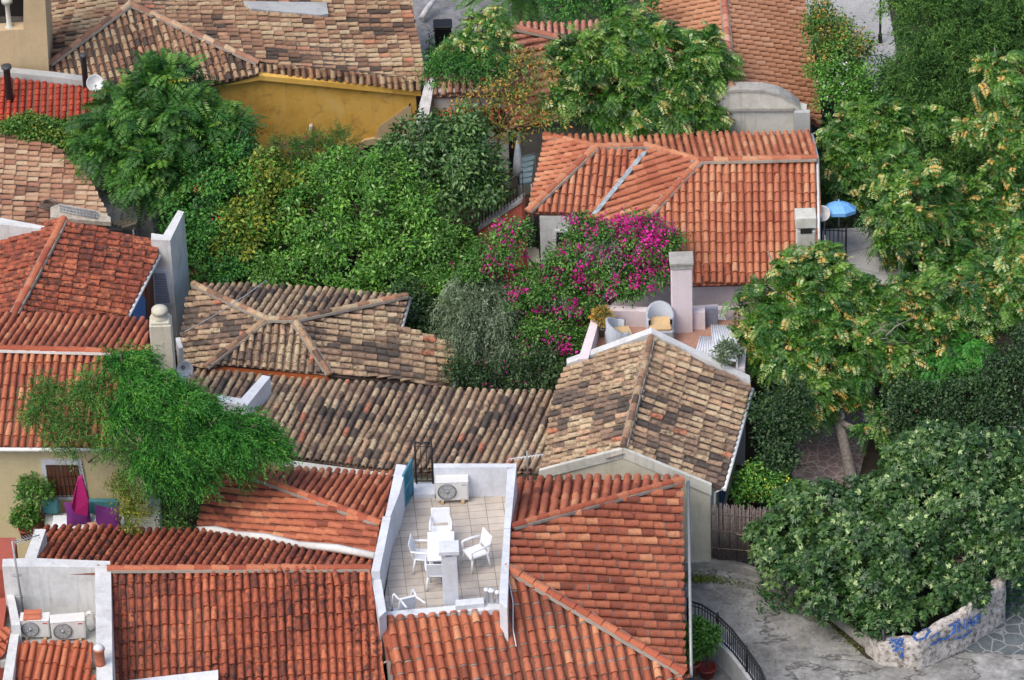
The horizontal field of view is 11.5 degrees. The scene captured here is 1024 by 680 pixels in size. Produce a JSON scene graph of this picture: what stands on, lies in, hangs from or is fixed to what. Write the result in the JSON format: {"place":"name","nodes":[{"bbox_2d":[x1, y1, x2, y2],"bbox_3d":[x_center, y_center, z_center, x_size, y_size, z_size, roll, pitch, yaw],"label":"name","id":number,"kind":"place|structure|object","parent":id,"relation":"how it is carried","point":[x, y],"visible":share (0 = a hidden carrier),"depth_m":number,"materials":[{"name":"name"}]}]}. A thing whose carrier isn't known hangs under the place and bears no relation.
{"place":"outdoors","nodes":[
{"label":"outdoors","id":0,"kind":"place"},
{"bbox_2d":[0,53,111,194],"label":"crimson house","id":1,"kind":"structure","parent":0,"point":[59,95],"depth_m":142.41,"materials":[{"name":"tile"}]},
{"bbox_2d":[86,74,102,98],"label":"satellite dish","id":2,"kind":"object","parent":1,"relation":"on","point":[93,81],"visible":1,"depth_m":141.46,"materials":[{"name":"grey metal"}]},
{"bbox_2d":[71,475,88,515],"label":"parasol","id":3,"kind":"object","parent":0,"point":[80,500],"visible":1,"depth_m":126.80,"materials":[{"name":"fabric"}]},
{"bbox_2d":[433,19,451,51],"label":"rubbish bin","id":4,"kind":"object","parent":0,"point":[442,27],"visible":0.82,"depth_m":150.37,"materials":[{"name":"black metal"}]},
{"bbox_2d":[0,0,1023,679],"bbox_3d":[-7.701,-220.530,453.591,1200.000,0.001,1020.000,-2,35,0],"label":"ground","id":5,"kind":"structure","parent":0,"point":[872,456],"depth_m":137.02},
{"bbox_2d":[0,597,10,679],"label":"lean to","id":6,"kind":"object","parent":5,"relation":"on","point":[4,634],"visible":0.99,"depth_m":122.62,"materials":[{"name":"tile"}]},
{"bbox_2d":[0,538,17,597],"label":"red house","id":7,"kind":"structure","parent":5,"relation":"on","point":[6,551],"depth_m":124.14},
{"bbox_2d":[0,0,52,70],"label":"loggia house","id":8,"kind":"structure","parent":5,"relation":"on","point":[26,43],"depth_m":142.82,"materials":[{"name":"paint"}]},
{"bbox_2d":[0,131,107,239],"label":"vine house","id":9,"kind":"structure","parent":5,"relation":"on","point":[33,174],"depth_m":139.43,"materials":[{"name":"tile"}]},
{"bbox_2d":[0,108,102,164],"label":"creeping vine","id":10,"kind":"object","parent":9,"relation":"on","point":[47,129],"visible":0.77,"depth_m":141.19,"materials":[{"name":"green plant"}]},
{"bbox_2d":[50,203,110,225],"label":"plank board","id":11,"kind":"object","parent":9,"relation":"on","point":[101,219],"visible":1,"depth_m":138.01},
{"bbox_2d":[8,360,141,484],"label":"airy tree","id":12,"kind":"object","parent":5,"relation":"on","point":[41,399],"visible":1,"depth_m":125.09,"materials":[{"name":"green plant"}]},
{"bbox_2d":[0,304,185,557],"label":"cream house","id":13,"kind":"structure","parent":5,"relation":"on","point":[64,346],"depth_m":128.71,"materials":[{"name":"orange tile"}]},
{"bbox_2d":[41,459,86,499],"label":"window","id":14,"kind":"structure","parent":13,"relation":"in","point":[65,482],"depth_m":128.15,"materials":[{"name":"white paint"}]},
{"bbox_2d":[176,361,192,380],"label":"satellite dish","id":15,"kind":"object","parent":13,"relation":"attached to","point":[185,368],"visible":0.92,"depth_m":130.44,"materials":[{"name":"grey metal"}]},
{"bbox_2d":[0,210,189,355],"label":"streaked house","id":16,"kind":"structure","parent":5,"relation":"on","point":[62,265],"depth_m":135.46,"materials":[{"name":"tile"}]},
{"bbox_2d":[131,295,145,320],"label":"door","id":17,"kind":"structure","parent":16,"relation":"in","point":[139,310],"depth_m":135.82,"materials":[{"name":"blue paint"}]},
{"bbox_2d":[145,275,152,319],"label":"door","id":18,"kind":"structure","parent":16,"relation":"in","point":[148,289],"depth_m":136.55,"materials":[{"name":"brown wood"}]},
{"bbox_2d":[32,499,161,534],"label":"patio terrace","id":19,"kind":"structure","parent":5,"relation":"on","point":[153,524],"depth_m":128.81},
{"bbox_2d":[2,501,44,540],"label":"potted plant","id":20,"kind":"object","parent":19,"relation":"on","point":[21,521],"visible":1,"depth_m":127.83,"materials":[{"name":"green plant"}]},
{"bbox_2d":[11,470,56,528],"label":"potted shrub","id":21,"kind":"object","parent":19,"relation":"on","point":[24,493],"visible":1,"depth_m":127.91,"materials":[{"name":"green plant"}]},
{"bbox_2d":[40,498,126,528],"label":"garden bench","id":22,"kind":"object","parent":19,"relation":"on","point":[51,511],"visible":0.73,"depth_m":128.07,"materials":[{"name":"teal fabric"}]},
{"bbox_2d":[64,502,91,525],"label":"cushion","id":23,"kind":"object","parent":22,"relation":"on","point":[73,519],"visible":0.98,"depth_m":127.72,"materials":[{"name":"purple fabric"}]},
{"bbox_2d":[95,505,121,529],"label":"cushion","id":24,"kind":"object","parent":22,"relation":"on","point":[105,516],"visible":0.61,"depth_m":127.34,"materials":[{"name":"purple fabric"}]},
{"bbox_2d":[98,194,153,237],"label":"wall","id":25,"kind":"structure","parent":5,"relation":"on","point":[144,230],"depth_m":141.02,"materials":[{"name":"concrete"}]},
{"bbox_2d":[100,468,159,534],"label":"yellow shrub","id":26,"kind":"object","parent":5,"relation":"on","point":[130,507],"visible":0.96,"depth_m":125.66,"materials":[{"name":"green plant"}]},
{"bbox_2d":[59,46,269,233],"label":"feathery tree","id":27,"kind":"object","parent":5,"relation":"on","point":[143,141],"visible":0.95,"depth_m":139.51,"materials":[{"name":"green plant"}]},
{"bbox_2d":[148,483,220,530],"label":"hedge","id":28,"kind":"object","parent":5,"relation":"on","point":[181,514],"visible":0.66,"depth_m":126.24,"materials":[{"name":"green plant"}]},
{"bbox_2d":[75,337,304,526],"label":"weeping tree","id":29,"kind":"object","parent":5,"relation":"on","point":[170,413],"visible":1,"depth_m":124.97,"materials":[{"name":"green plant"}]},
{"bbox_2d":[0,524,384,679],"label":"tiled house","id":30,"kind":"structure","parent":5,"relation":"on","point":[164,603],"depth_m":122.00,"materials":[{"name":"tile"}]},
{"bbox_2d":[11,533,40,611],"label":"antenna","id":31,"kind":"object","parent":30,"relation":"attached to","point":[18,575],"visible":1,"depth_m":122.48,"materials":[{"name":"grey metal"}]},
{"bbox_2d":[19,612,50,639],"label":"air conditioner","id":32,"kind":"object","parent":30,"relation":"on","point":[37,628],"visible":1,"depth_m":122.49,"materials":[{"name":"white metal"}]},
{"bbox_2d":[23,609,41,620],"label":"roof tile","id":33,"kind":"object","parent":32,"relation":"on","point":[32,614],"visible":1,"depth_m":122.42,"materials":[{"name":"ceramic"}]},
{"bbox_2d":[50,612,85,640],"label":"air conditioner","id":34,"kind":"object","parent":30,"relation":"on","point":[66,626],"visible":1,"depth_m":122.37,"materials":[{"name":"white metal"}]},
{"bbox_2d":[151,126,257,286],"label":"flowering shrub","id":35,"kind":"object","parent":5,"relation":"on","point":[201,231],"visible":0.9,"depth_m":138.84,"materials":[{"name":"green plant"}]},
{"bbox_2d":[49,0,424,191],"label":"ochre house","id":36,"kind":"structure","parent":5,"relation":"on","point":[291,66],"depth_m":144.69,"materials":[{"name":"tile"}]},
{"bbox_2d":[207,143,315,274],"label":"yellowing shrub","id":37,"kind":"object","parent":5,"relation":"on","point":[265,184],"visible":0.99,"depth_m":138.57,"materials":[{"name":"green plant"}]},
{"bbox_2d":[260,119,368,172],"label":"spiky shrub","id":38,"kind":"object","parent":5,"relation":"on","point":[310,144],"visible":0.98,"depth_m":139.75,"materials":[{"name":"green plant"}]},
{"bbox_2d":[180,280,460,389],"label":"hipped house","id":39,"kind":"structure","parent":5,"relation":"on","point":[303,332],"depth_m":134.43,"materials":[{"name":"tile"}]},
{"bbox_2d":[247,138,482,315],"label":"bush","id":40,"kind":"object","parent":5,"relation":"on","point":[364,180],"visible":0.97,"depth_m":137.92,"materials":[{"name":"green plant"}]},
{"bbox_2d":[188,367,554,482],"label":"long house","id":41,"kind":"structure","parent":5,"relation":"on","point":[355,425],"depth_m":131.38,"materials":[{"name":"tile"}]},
{"bbox_2d":[415,77,434,175],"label":"stone wall","id":42,"kind":"structure","parent":5,"relation":"on","point":[427,102],"depth_m":144.04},
{"bbox_2d":[196,463,692,679],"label":"terraced house","id":43,"kind":"structure","parent":5,"relation":"on","point":[590,568],"depth_m":123.58,"materials":[{"name":"orange tile"}]},
{"bbox_2d":[389,589,425,610],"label":"plastic chair","id":44,"kind":"object","parent":43,"relation":"on","point":[407,603],"visible":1,"depth_m":121.97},
{"bbox_2d":[402,459,413,507],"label":"shutter door","id":45,"kind":"structure","parent":43,"relation":"attached to","point":[407,474],"depth_m":125.58,"materials":[{"name":"teal paint"}]},
{"bbox_2d":[408,533,437,574],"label":"plastic chair","id":46,"kind":"object","parent":43,"relation":"on","point":[421,554],"visible":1,"depth_m":123.29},
{"bbox_2d":[413,440,433,483],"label":"iron gate","id":47,"kind":"structure","parent":43,"relation":"on","point":[415,461],"depth_m":125.81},
{"bbox_2d":[424,557,441,591],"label":"plastic chair","id":48,"kind":"object","parent":43,"relation":"on","point":[433,570],"visible":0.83,"depth_m":122.51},
{"bbox_2d":[427,531,454,582],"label":"garden table","id":49,"kind":"object","parent":43,"relation":"on","point":[433,538],"visible":0.66,"depth_m":123.28,"materials":[{"name":"white plastic"}]},
{"bbox_2d":[429,507,452,531],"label":"plastic chair","id":50,"kind":"object","parent":43,"relation":"on","point":[440,515],"visible":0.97,"depth_m":124.20,"materials":[{"name":"plastic"}]},
{"bbox_2d":[435,475,468,504],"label":"air conditioner","id":51,"kind":"object","parent":43,"relation":"on","point":[451,487],"visible":1,"depth_m":125.49,"materials":[{"name":"white metal"}]},
{"bbox_2d":[461,527,491,574],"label":"plastic chair","id":52,"kind":"object","parent":43,"relation":"on","point":[471,553],"visible":1,"depth_m":123.38,"materials":[{"name":"plastic"}]},
{"bbox_2d":[373,100,517,222],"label":"glossy tree","id":53,"kind":"object","parent":5,"relation":"on","point":[474,177],"visible":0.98,"depth_m":138.72,"materials":[{"name":"green plant"}]},
{"bbox_2d":[412,0,511,88],"bbox_3d":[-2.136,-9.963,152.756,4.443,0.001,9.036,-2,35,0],"label":"house","id":54,"kind":"structure","parent":5,"relation":"on","point":[442,9],"depth_m":152.47,"materials":[{"name":"paint"}]},
{"bbox_2d":[410,28,514,93],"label":"oleander","id":55,"kind":"object","parent":5,"relation":"on","point":[448,61],"visible":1,"depth_m":141.42,"materials":[{"name":"green plant"}]},
{"bbox_2d":[433,76,502,111],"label":"tile capped wall","id":56,"kind":"structure","parent":5,"relation":"on","point":[442,97],"depth_m":144.19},
{"bbox_2d":[432,106,509,172],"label":"shed","id":57,"kind":"structure","parent":5,"relation":"on","point":[506,146],"depth_m":144.46,"materials":[{"name":"tile"}]},
{"bbox_2d":[434,4,523,93],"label":"pale tree","id":58,"kind":"object","parent":5,"relation":"on","point":[497,35],"visible":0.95,"depth_m":141.81,"materials":[{"name":"green plant"}]},
{"bbox_2d":[379,273,579,393],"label":"courtyard shrub","id":59,"kind":"object","parent":5,"relation":"on","point":[545,358],"visible":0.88,"depth_m":134.00,"materials":[{"name":"green plant"}]},
{"bbox_2d":[478,171,526,285],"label":"stair wall","id":60,"kind":"structure","parent":5,"relation":"on","point":[512,207],"depth_m":139.22,"materials":[{"name":"paint"}]},
{"bbox_2d":[446,43,572,166],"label":"young tree","id":61,"kind":"object","parent":5,"relation":"on","point":[502,125],"visible":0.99,"depth_m":140.02,"materials":[{"name":"green plant"}]},
{"bbox_2d":[513,140,521,195],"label":"closed parasol","id":62,"kind":"object","parent":5,"relation":"on","point":[517,162],"visible":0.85,"depth_m":140.56,"materials":[{"name":"white fabric"}]},
{"bbox_2d":[433,0,607,58],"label":"tree","id":63,"kind":"object","parent":5,"relation":"on","point":[525,11],"visible":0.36,"depth_m":148.35,"materials":[{"name":"green plant"}]},
{"bbox_2d":[426,232,626,392],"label":"olive tree","id":64,"kind":"object","parent":5,"relation":"on","point":[480,324],"visible":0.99,"depth_m":134.27,"materials":[{"name":"green plant"}]},
{"bbox_2d":[518,154,536,245],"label":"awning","id":65,"kind":"object","parent":5,"relation":"on","point":[528,161],"visible":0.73,"depth_m":140.29,"materials":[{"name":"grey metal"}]},
{"bbox_2d":[527,246,539,281],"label":"balcony","id":66,"kind":"structure","parent":5,"relation":"on","point":[533,251],"depth_m":140.59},
{"bbox_2d":[451,204,691,378],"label":"bougainvillea","id":67,"kind":"object","parent":5,"relation":"on","point":[628,279],"visible":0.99,"depth_m":134.26,"materials":[{"name":"green plant"}]},
{"bbox_2d":[502,19,665,194],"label":"garden house","id":68,"kind":"structure","parent":5,"relation":"on","point":[535,35],"depth_m":143.65,"materials":[{"name":"orange tile"}]},
{"bbox_2d":[158,30,1023,615],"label":"ground cover","id":69,"kind":"object","parent":5,"relation":"on","point":[782,588],"visible":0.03,"depth_m":136.67,"materials":[{"name":"green plant"}]},
{"bbox_2d":[535,0,664,26],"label":"round bush","id":70,"kind":"object","parent":5,"relation":"on","point":[609,6],"visible":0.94,"depth_m":142.90,"materials":[{"name":"green plant"}]},
{"bbox_2d":[530,1,746,139],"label":"windblown tree","id":71,"kind":"object","parent":5,"relation":"on","point":[621,46],"visible":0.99,"depth_m":140.13,"materials":[{"name":"green plant"}]},
{"bbox_2d":[539,328,754,564],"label":"gable house","id":72,"kind":"structure","parent":5,"relation":"on","point":[651,402],"depth_m":130.06,"materials":[{"name":"tile"}]},
{"bbox_2d":[578,251,746,465],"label":"pink terrace house","id":73,"kind":"structure","parent":5,"relation":"on","point":[692,324],"depth_m":133.81,"materials":[{"name":"paint"}]},
{"bbox_2d":[588,304,615,337],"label":"potted plant","id":74,"kind":"object","parent":73,"relation":"on","point":[598,314],"visible":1,"depth_m":133.73,"materials":[{"name":"yellow plant"}]},
{"bbox_2d":[605,317,632,343],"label":"wicker armchair","id":75,"kind":"object","parent":73,"relation":"on","point":[617,329],"visible":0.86,"depth_m":133.20,"materials":[{"name":"wicker"}]},
{"bbox_2d":[646,300,673,337],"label":"wicker armchair","id":76,"kind":"object","parent":73,"relation":"on","point":[659,315],"visible":0.84,"depth_m":133.65,"materials":[{"name":"wicker"}]},
{"bbox_2d":[696,324,739,369],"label":"corrugated canopy","id":77,"kind":"object","parent":73,"relation":"on","point":[705,344],"visible":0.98,"depth_m":132.75,"materials":[{"name":"white paint"}]},
{"bbox_2d":[709,335,745,368],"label":"potted plant","id":78,"kind":"object","parent":73,"relation":"on","point":[727,347],"visible":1,"depth_m":132.07,"materials":[{"name":"green plant"}]},
{"bbox_2d":[524,129,820,372],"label":"orange house","id":79,"kind":"structure","parent":5,"relation":"on","point":[738,206],"depth_m":136.87,"materials":[{"name":"tile"}]},
{"bbox_2d":[640,0,821,136],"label":"arched gable house","id":80,"kind":"structure","parent":5,"relation":"on","point":[774,92],"depth_m":142.64,"materials":[{"name":"tile"}]},
{"bbox_2d":[706,637,755,679],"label":"ramp wall","id":81,"kind":"structure","parent":5,"relation":"on","point":[725,659],"depth_m":125.94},
{"bbox_2d":[686,597,765,679],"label":"street railing","id":82,"kind":"object","parent":81,"relation":"on","point":[746,652],"visible":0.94,"depth_m":125.46,"materials":[{"name":"black metal"}]},
{"bbox_2d":[723,456,813,514],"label":"yellow flower shrub","id":83,"kind":"object","parent":5,"relation":"on","point":[749,487],"visible":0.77,"depth_m":129.62,"materials":[{"name":"green plant"}]},
{"bbox_2d":[685,558,864,646],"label":"kerb","id":84,"kind":"structure","parent":5,"relation":"on","point":[739,567],"depth_m":129.54,"materials":[{"name":"concrete"}]},
{"bbox_2d":[712,503,782,561],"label":"wooden fence","id":85,"kind":"object","parent":84,"relation":"on","point":[736,551],"visible":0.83,"depth_m":128.88,"materials":[{"name":"wood"}]},
{"bbox_2d":[742,370,818,484],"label":"laurel shrub","id":86,"kind":"object","parent":5,"relation":"on","point":[780,458],"visible":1,"depth_m":130.73,"materials":[{"name":"green plant"}]},
{"bbox_2d":[718,235,929,490],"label":"seeding tree","id":87,"kind":"object","parent":5,"relation":"on","point":[830,344],"visible":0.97,"depth_m":132.56,"materials":[{"name":"green plant"}]},
{"bbox_2d":[792,0,884,81],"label":"rusty shrub","id":88,"kind":"object","parent":5,"relation":"on","point":[833,42],"visible":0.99,"depth_m":141.37,"materials":[{"name":"green plant"}]},
{"bbox_2d":[797,51,882,119],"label":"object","id":89,"kind":"object","parent":5,"relation":"on","point":[838,90],"visible":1,"depth_m":140.71,"materials":[{"name":"green plant"}]},
{"bbox_2d":[819,227,909,378],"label":"patio","id":90,"kind":"structure","parent":5,"relation":"on","point":[855,248],"depth_m":137.71,"materials":[{"name":"concrete"}]},
{"bbox_2d":[824,199,855,252],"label":"parasol","id":91,"kind":"object","parent":90,"relation":"on","point":[838,208],"visible":0.71,"depth_m":136.48,"materials":[{"name":"blue fabric"}]},
{"bbox_2d":[735,415,1023,641],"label":"fig bush","id":92,"kind":"object","parent":5,"relation":"on","point":[887,515],"visible":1,"depth_m":127.03,"materials":[{"name":"green plant"}]},
{"bbox_2d":[815,93,961,223],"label":"seeding tree","id":93,"kind":"object","parent":5,"relation":"on","point":[850,153],"visible":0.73,"depth_m":139.36,"materials":[{"name":"green plant"}]},
{"bbox_2d":[863,43,986,160],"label":"conifer","id":94,"kind":"object","parent":5,"relation":"on","point":[903,82],"visible":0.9,"depth_m":140.50,"materials":[{"name":"green plant"}]},
{"bbox_2d":[854,142,1003,305],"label":"seeding tree","id":95,"kind":"object","parent":5,"relation":"on","point":[904,222],"visible":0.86,"depth_m":136.46,"materials":[{"name":"green plant"}]},
{"bbox_2d":[864,573,1005,669],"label":"graffiti wall","id":96,"kind":"structure","parent":5,"relation":"on","point":[960,630],"depth_m":126.27,"materials":[{"name":"white stone"}]},
{"bbox_2d":[861,214,1023,395],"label":"seeding tree","id":97,"kind":"object","parent":5,"relation":"on","point":[987,308],"visible":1,"depth_m":132.78,"materials":[{"name":"green plant"}]},
{"bbox_2d":[868,0,1023,90],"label":"conifer","id":98,"kind":"object","parent":5,"relation":"on","point":[969,30],"visible":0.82,"depth_m":140.88,"materials":[{"name":"green plant"}]},
{"bbox_2d":[871,316,1023,452],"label":"ivy mound","id":99,"kind":"object","parent":5,"relation":"on","point":[965,414],"visible":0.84,"depth_m":131.08,"materials":[{"name":"green plant"}]},
{"bbox_2d":[897,331,997,409],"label":"fern leaved sapling","id":100,"kind":"object","parent":5,"relation":"on","point":[967,355],"visible":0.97,"depth_m":132.13,"materials":[{"name":"green plant"}]},
{"bbox_2d":[912,71,999,187],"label":"conifer","id":101,"kind":"object","parent":5,"relation":"on","point":[955,161],"visible":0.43,"depth_m":139.78,"materials":[{"name":"green plant"}]},
{"bbox_2d":[945,47,1023,272],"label":"seeding tree","id":102,"kind":"object","parent":5,"relation":"on","point":[1002,118],"visible":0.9,"depth_m":137.46,"materials":[{"name":"green plant"}]},
{"bbox_2d":[791,412,868,485],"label":"path","id":103,"kind":"structure","parent":0,"point":[822,453],"depth_m":133.66,"materials":[{"name":"stone"}]},
{"bbox_2d":[803,0,895,94],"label":"garden path","id":104,"kind":"structure","parent":0,"point":[858,9],"depth_m":151.50,"materials":[{"name":"concrete"}]},
{"bbox_2d":[682,565,1023,679],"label":"road","id":105,"kind":"structure","parent":0,"point":[771,643],"depth_m":127.00,"materials":[{"name":"concrete"}]},
{"bbox_2d":[683,614,720,675],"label":"potted shrub","id":106,"kind":"object","parent":105,"relation":"on","point":[698,621],"visible":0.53,"depth_m":125.43,"materials":[{"name":"green plant"}]},
{"bbox_2d":[692,621,727,679],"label":"potted plant","id":107,"kind":"object","parent":105,"relation":"on","point":[707,668],"visible":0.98,"depth_m":125.53,"materials":[{"name":"green plant"}]},
{"bbox_2d":[683,570,869,679],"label":"fallen leaves","id":108,"kind":"object","parent":105,"relation":"on","point":[701,577],"visible":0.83,"depth_m":129.04,"materials":[{"name":"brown plant"}]},
{"bbox_2d":[961,576,1023,653],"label":"pavement","id":109,"kind":"structure","parent":0,"point":[1006,636],"depth_m":127.19,"materials":[{"name":"stone"}]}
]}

